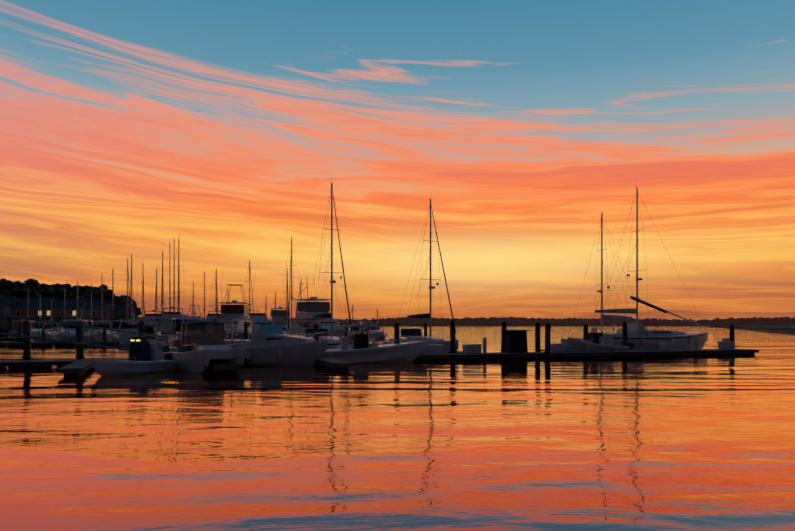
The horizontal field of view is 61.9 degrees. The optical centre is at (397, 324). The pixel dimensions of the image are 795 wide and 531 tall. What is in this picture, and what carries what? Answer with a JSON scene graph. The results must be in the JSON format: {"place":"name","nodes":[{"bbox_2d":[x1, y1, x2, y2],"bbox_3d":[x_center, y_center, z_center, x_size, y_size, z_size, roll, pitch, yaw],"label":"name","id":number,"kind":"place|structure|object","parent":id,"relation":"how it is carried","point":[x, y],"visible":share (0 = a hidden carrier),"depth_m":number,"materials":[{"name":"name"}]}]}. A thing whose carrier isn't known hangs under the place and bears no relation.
{"place":"outdoors","nodes":[
{"label":"outdoors","id":0,"kind":"place"},
{"bbox_2d":[0,328,14,332],"bbox_3d":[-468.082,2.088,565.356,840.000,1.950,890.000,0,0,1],"label":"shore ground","id":1,"kind":"structure","parent":0,"point":[4,331],"depth_m":187.12,"materials":[{"name":"black soil"}]},
{"bbox_2d":[0,296,135,328],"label":"shore houses","id":2,"kind":"structure","parent":1,"relation":"on","point":[14,306],"depth_m":189.99,"materials":[{"name":"beige"}]},
{"bbox_2d":[0,278,140,321],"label":"shore trees","id":3,"kind":"object","parent":1,"relation":"on","point":[33,288],"visible":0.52,"depth_m":211.67,"materials":[{"name":"green plant"}]},
{"bbox_2d":[0,326,794,530],"bbox_3d":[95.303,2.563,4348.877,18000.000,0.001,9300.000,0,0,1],"label":"water surface","id":4,"kind":"object","parent":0,"point":[688,443],"depth_m":14.27,"materials":[{"name":"liquid"}]},
{"bbox_2d":[8,319,34,339],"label":"boat","id":5,"kind":"object","parent":4,"relation":"on","point":[21,321],"visible":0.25,"depth_m":113.31,"materials":[{"name":"white plastic"}]},
{"bbox_2d":[24,292,37,322],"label":"sailboat mast","id":6,"kind":"object","parent":4,"relation":"on","point":[28,312],"visible":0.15,"depth_m":150.82,"materials":[{"name":"grey metal"}]},
{"bbox_2d":[33,298,46,324],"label":"sailboat mast","id":7,"kind":"object","parent":4,"relation":"on","point":[41,310],"visible":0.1,"depth_m":132.65,"materials":[{"name":"grey metal"}]},
{"bbox_2d":[31,308,59,341],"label":"boat","id":8,"kind":"object","parent":4,"relation":"on","point":[49,333],"visible":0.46,"depth_m":93.17,"materials":[{"name":"white plastic"}]},
{"bbox_2d":[48,298,58,324],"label":"sailboat mast","id":9,"kind":"object","parent":4,"relation":"on","point":[51,313],"visible":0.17,"depth_m":128.25,"materials":[{"name":"grey metal"}]},
{"bbox_2d":[45,323,61,330],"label":"boat","id":10,"kind":"object","parent":4,"relation":"on","point":[55,327],"visible":0.23,"depth_m":124.24,"materials":[{"name":"white"}]},
{"bbox_2d":[59,289,69,322],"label":"sailboat mast","id":11,"kind":"object","parent":4,"relation":"on","point":[64,314],"visible":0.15,"depth_m":149.22,"materials":[{"name":"grey metal"}]},
{"bbox_2d":[63,315,76,324],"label":"boat","id":12,"kind":"object","parent":4,"relation":"on","point":[70,318],"depth_m":163.79,"materials":[{"name":"white plastic"}]},
{"bbox_2d":[56,307,90,341],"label":"boat","id":13,"kind":"object","parent":4,"relation":"on","point":[72,331],"visible":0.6,"depth_m":91.51,"materials":[{"name":"white plastic"}]},
{"bbox_2d":[70,281,84,319],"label":"sailboat mast","id":14,"kind":"object","parent":4,"relation":"on","point":[77,301],"visible":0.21,"depth_m":116.76,"materials":[{"name":"grey metal"}]},
{"bbox_2d":[0,314,166,351],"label":"gangway","id":15,"kind":"structure","parent":4,"relation":"on","point":[62,340],"depth_m":38.48,"materials":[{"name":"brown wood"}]},
{"bbox_2d":[84,311,92,331],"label":"boat","id":16,"kind":"object","parent":4,"relation":"on","point":[90,322],"visible":0.15,"depth_m":111.77,"materials":[{"name":"white"}]},
{"bbox_2d":[85,282,98,324],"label":"sailboat mast","id":17,"kind":"object","parent":4,"relation":"on","point":[91,299],"visible":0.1,"depth_m":124.57,"materials":[{"name":"grey metal"}]},
{"bbox_2d":[87,306,113,341],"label":"boat","id":18,"kind":"object","parent":4,"relation":"on","point":[99,337],"visible":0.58,"depth_m":87.34,"materials":[{"name":"white plastic"}]},
{"bbox_2d":[93,279,109,324],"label":"sailboat mast","id":19,"kind":"object","parent":4,"relation":"on","point":[101,318],"visible":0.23,"depth_m":114.30,"materials":[{"name":"grey metal"}]},
{"bbox_2d":[104,269,121,341],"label":"marina sloop","id":20,"kind":"object","parent":4,"relation":"on","point":[113,327],"visible":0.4,"depth_m":95.65,"materials":[{"name":"grey"}]},
{"bbox_2d":[111,319,128,326],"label":"boat","id":21,"kind":"object","parent":4,"relation":"on","point":[116,324],"visible":0.1,"depth_m":105.97,"materials":[{"name":"white"}]},
{"bbox_2d":[113,308,138,345],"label":"boat","id":22,"kind":"object","parent":4,"relation":"on","point":[124,337],"visible":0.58,"depth_m":80.89,"materials":[{"name":"white plastic"}]},
{"bbox_2d":[120,259,134,324],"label":"sailboat mast","id":23,"kind":"object","parent":4,"relation":"on","point":[128,300],"visible":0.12,"depth_m":107.64,"materials":[{"name":"grey metal"}]},
{"bbox_2d":[124,255,138,324],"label":"marina sloop","id":24,"kind":"object","parent":4,"relation":"on","point":[131,291],"visible":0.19,"depth_m":112.36,"materials":[{"name":"grey metal"}]},
{"bbox_2d":[91,337,177,375],"bbox_3d":[-13.891,1.758,34.941,2.132,2.210,6.034,0,0,18],"label":"skiff","id":25,"kind":"object","parent":4,"relation":"on","point":[144,355],"visible":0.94,"depth_m":34.95,"materials":[{"name":"white plastic"}]},
{"bbox_2d":[134,269,150,324],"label":"sailboat mast","id":26,"kind":"object","parent":4,"relation":"on","point":[142,283],"visible":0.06,"depth_m":105.40,"materials":[{"name":"grey metal"}]},
{"bbox_2d":[137,300,165,351],"bbox_3d":[-21.576,0.352,57.729,2.701,5.220,7.620,0,0,-12],"label":"boat","id":27,"kind":"object","parent":4,"relation":"on","point":[149,329],"visible":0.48,"depth_m":57.42,"materials":[{"name":"black fabric"}]},
{"bbox_2d":[142,310,161,332],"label":"boat","id":28,"kind":"object","parent":4,"relation":"on","point":[148,318],"visible":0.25,"depth_m":101.23,"materials":[{"name":"white plastic"}]},
{"bbox_2d":[149,269,163,324],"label":"sailboat mast","id":29,"kind":"object","parent":4,"relation":"on","point":[156,287],"visible":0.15,"depth_m":101.93,"materials":[{"name":"grey metal"}]},
{"bbox_2d":[153,251,170,337],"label":"marina sloop","id":30,"kind":"object","parent":4,"relation":"on","point":[162,297],"visible":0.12,"depth_m":99.93,"materials":[{"name":"grey"}]},
{"bbox_2d":[163,244,176,311],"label":"sailboat mast","id":31,"kind":"object","parent":4,"relation":"on","point":[169,288],"visible":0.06,"depth_m":113.49,"materials":[{"name":"grey metal"}]},
{"bbox_2d":[157,296,183,342],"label":"boat","id":32,"kind":"object","parent":4,"relation":"on","point":[165,323],"visible":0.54,"depth_m":84.64,"materials":[{"name":"white"}]},
{"bbox_2d":[165,239,182,311],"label":"marina sloop","id":33,"kind":"object","parent":4,"relation":"on","point":[174,266],"visible":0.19,"depth_m":99.92,"materials":[{"name":"grey metal"}]},
{"bbox_2d":[172,238,186,314],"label":"marina sloop","id":34,"kind":"object","parent":4,"relation":"on","point":[178,298],"visible":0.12,"depth_m":102.83,"materials":[{"name":"grey"}]},
{"bbox_2d":[165,309,202,346],"bbox_3d":[-19.204,0.162,60.684,3.592,5.999,9.725,0,0,-25],"label":"hardtop cruiser","id":35,"kind":"object","parent":4,"relation":"on","point":[172,341],"visible":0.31,"depth_m":60.83,"materials":[{"name":"white plastic"}]},
{"bbox_2d":[0,322,379,346],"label":"marina docks","id":36,"kind":"object","parent":4,"relation":"on","point":[41,343],"visible":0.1,"depth_m":79.93,"materials":[{"name":"brown wood"}]},
{"bbox_2d":[189,282,198,315],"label":"sailboat mast","id":37,"kind":"object","parent":4,"relation":"on","point":[193,299],"visible":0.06,"depth_m":145.30,"materials":[{"name":"grey metal"}]},
{"bbox_2d":[184,291,206,320],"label":"boat","id":38,"kind":"object","parent":4,"relation":"on","point":[195,312],"visible":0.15,"depth_m":130.00,"materials":[{"name":"white plastic"}]},
{"bbox_2d":[161,298,246,372],"bbox_3d":[-11.267,0.287,37.932,2.900,5.249,8.820,0,0,-34],"label":"motorboat","id":39,"kind":"object","parent":4,"relation":"on","point":[201,345],"visible":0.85,"depth_m":36.51,"materials":[{"name":"white plastic"}]},
{"bbox_2d":[197,272,211,319],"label":"sailboat mast","id":40,"kind":"object","parent":4,"relation":"on","point":[204,309],"visible":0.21,"depth_m":113.36,"materials":[{"name":"grey metal"}]},
{"bbox_2d":[204,310,220,320],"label":"boat","id":41,"kind":"object","parent":4,"relation":"on","point":[209,317],"visible":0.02,"depth_m":101.16,"materials":[{"name":"white plastic"}]},
{"bbox_2d":[208,269,222,321],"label":"sailboat mast","id":42,"kind":"object","parent":4,"relation":"on","point":[216,302],"visible":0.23,"depth_m":94.50,"materials":[{"name":"grey metal"}]},
{"bbox_2d":[216,274,255,339],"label":"boat","id":43,"kind":"object","parent":4,"relation":"on","point":[227,311],"visible":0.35,"depth_m":79.50,"materials":[{"name":"white"}]},
{"bbox_2d":[243,260,256,313],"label":"sailboat mast","id":44,"kind":"object","parent":4,"relation":"on","point":[249,271],"visible":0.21,"depth_m":112.48,"materials":[{"name":"grey metal"}]},
{"bbox_2d":[248,307,271,332],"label":"boat","id":45,"kind":"object","parent":4,"relation":"on","point":[260,318],"visible":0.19,"depth_m":95.13,"materials":[{"name":"white plastic"}]},
{"bbox_2d":[225,294,327,365],"bbox_3d":[-8.458,0.312,42.782,9.525,5.699,3.491,0,0,28],"label":"express cruiser","id":46,"kind":"object","parent":4,"relation":"on","point":[272,345],"visible":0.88,"depth_m":41.16,"materials":[{"name":"white plastic"}]},
{"bbox_2d":[269,291,290,330],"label":"boat","id":47,"kind":"object","parent":4,"relation":"on","point":[276,316],"visible":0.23,"depth_m":108.61,"materials":[{"name":"white"}]},
{"bbox_2d":[278,268,292,331],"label":"sailboat mast","id":48,"kind":"object","parent":4,"relation":"on","point":[287,306],"visible":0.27,"depth_m":102.08,"materials":[{"name":"grey metal"}]},
{"bbox_2d":[281,235,301,334],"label":"marina sloop","id":49,"kind":"object","parent":4,"relation":"on","point":[290,331],"visible":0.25,"depth_m":96.45,"materials":[{"name":"grey metal"}]},
{"bbox_2d":[287,275,347,336],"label":"boat","id":50,"kind":"object","parent":4,"relation":"on","point":[305,308],"visible":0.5,"depth_m":69.17,"materials":[{"name":"white plastic"}]},
{"bbox_2d":[292,177,353,348],"bbox_3d":[-5.930,-4.464,54.685,3.792,14.993,11.056,0,0,-29],"label":"sloop","id":51,"kind":"object","parent":4,"relation":"on","point":[333,342],"visible":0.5,"depth_m":53.49,"materials":[{"name":"white"}]},
{"bbox_2d":[348,305,364,335],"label":"boat","id":52,"kind":"object","parent":4,"relation":"on","point":[356,330],"visible":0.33,"depth_m":128.46,"materials":[{"name":"white plastic"}]},
{"bbox_2d":[322,295,426,363],"bbox_3d":[-2.361,0.352,44.569,9.020,5.220,3.001,0,0,-16],"label":"motor boat","id":53,"kind":"object","parent":4,"relation":"on","point":[363,350],"visible":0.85,"depth_m":43.97,"materials":[{"name":"white plastic"}]},
{"bbox_2d":[364,309,386,338],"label":"boat","id":54,"kind":"object","parent":4,"relation":"on","point":[375,333],"visible":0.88,"depth_m":117.43,"materials":[{"name":"white plastic"}]},
{"bbox_2d":[0,321,758,376],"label":"marina dock","id":55,"kind":"object","parent":4,"relation":"in","point":[514,346],"visible":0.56,"depth_m":48.67,"materials":[{"name":"brown wood"}]},
{"bbox_2d":[382,198,457,352],"bbox_3d":[2.120,-3.916,55.872,3.596,13.897,10.056,0,0,-32],"label":"sloop","id":56,"kind":"object","parent":4,"relation":"on","point":[408,334],"visible":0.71,"depth_m":54.81,"materials":[{"name":"white plastic"}]},
{"bbox_2d":[563,342,594,351],"bbox_3d":[13.773,1.944,52.172,3.992,1.052,1.594,0,0,-20],"label":"dinghy","id":57,"kind":"object","parent":4,"relation":"on","point":[578,350],"visible":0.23,"depth_m":51.50,"materials":[{"name":"grey"}]},
{"bbox_2d":[561,327,628,350],"bbox_3d":[15.910,1.589,53.204,6.220,2.743,2.399,0,0,-18],"label":"boat","id":58,"kind":"object","parent":4,"relation":"on","point":[588,345],"visible":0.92,"depth_m":52.60,"materials":[{"name":"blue plastic"}]},
{"bbox_2d":[567,213,645,340],"bbox_3d":[20.306,-4.048,63.316,9.556,14.161,3.400,0,0,-20],"label":"sloop","id":59,"kind":"object","parent":4,"relation":"on","point":[608,317],"visible":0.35,"depth_m":62.97,"materials":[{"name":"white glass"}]},
{"bbox_2d":[610,342,633,350],"bbox_3d":[17.342,1.944,53.584,3.991,1.052,1.594,0,0,-15],"label":"dinghy","id":60,"kind":"object","parent":4,"relation":"on","point":[631,344],"visible":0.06,"depth_m":53.88,"materials":[{"name":"grey"}]},
{"bbox_2d":[594,187,707,349],"bbox_3d":[23.034,-4.839,59.658,12.560,15.743,4.184,0,0,-20],"label":"sloop","id":61,"kind":"object","parent":4,"relation":"on","point":[640,337],"visible":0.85,"depth_m":58.48,"materials":[{"name":"white"}]},
{"bbox_2d":[630,296,701,336],"bbox_3d":[24.194,-0.706,59.444,7.191,3.737,0.380,0,0,-12],"label":"sloop lowered spar","id":62,"kind":"object","parent":61,"relation":"attached to","point":[637,299],"visible":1,"depth_m":59.28,"materials":[{"name":"black metal"}]},
{"bbox_2d":[703,325,794,333],"bbox_3d":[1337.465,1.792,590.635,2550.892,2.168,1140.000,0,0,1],"label":"marsh flat","id":63,"kind":"structure","parent":4,"relation":"on","point":[782,329],"depth_m":279.92,"materials":[{"name":"brown plant"}]},
{"bbox_2d":[0,0,794,320],"label":"sky","id":64,"kind":"structure","parent":0,"point":[222,128],"materials":[{"name":"orange"}]},
{"bbox_2d":[135,316,794,325],"bbox_3d":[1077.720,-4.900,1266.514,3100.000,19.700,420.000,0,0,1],"label":"shore treeline","id":65,"kind":"object","parent":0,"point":[532,321],"visible":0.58,"depth_m":1107.06,"materials":[{"name":"black plant"}]}
]}

